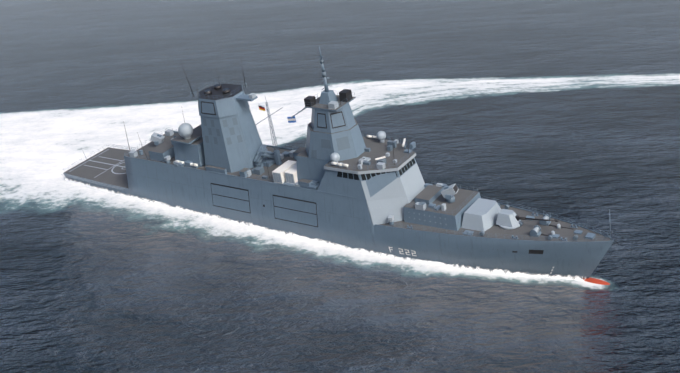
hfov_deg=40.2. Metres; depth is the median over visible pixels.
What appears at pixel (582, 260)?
hull
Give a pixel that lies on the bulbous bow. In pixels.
(595, 281)
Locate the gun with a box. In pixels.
[496,209,558,229]
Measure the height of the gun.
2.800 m
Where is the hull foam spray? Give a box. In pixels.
[65,178,585,280]
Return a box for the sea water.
[0,0,679,372]
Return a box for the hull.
[63,158,613,278]
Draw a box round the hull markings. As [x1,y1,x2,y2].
[128,167,553,273]
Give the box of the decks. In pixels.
[64,131,613,242]
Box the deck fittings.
[63,121,610,240]
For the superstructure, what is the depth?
196.20 m
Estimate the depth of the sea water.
235.05 m
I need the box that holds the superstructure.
[124,46,577,239]
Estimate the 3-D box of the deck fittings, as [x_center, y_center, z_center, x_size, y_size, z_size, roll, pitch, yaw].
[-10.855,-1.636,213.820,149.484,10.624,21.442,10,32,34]
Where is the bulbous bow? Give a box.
[583,277,609,284]
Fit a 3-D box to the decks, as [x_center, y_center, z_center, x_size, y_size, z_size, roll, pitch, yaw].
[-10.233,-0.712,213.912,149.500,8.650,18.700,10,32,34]
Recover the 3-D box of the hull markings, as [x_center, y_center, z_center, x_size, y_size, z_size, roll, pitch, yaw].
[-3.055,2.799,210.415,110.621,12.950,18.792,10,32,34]
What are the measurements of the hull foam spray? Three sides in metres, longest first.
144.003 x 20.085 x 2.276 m

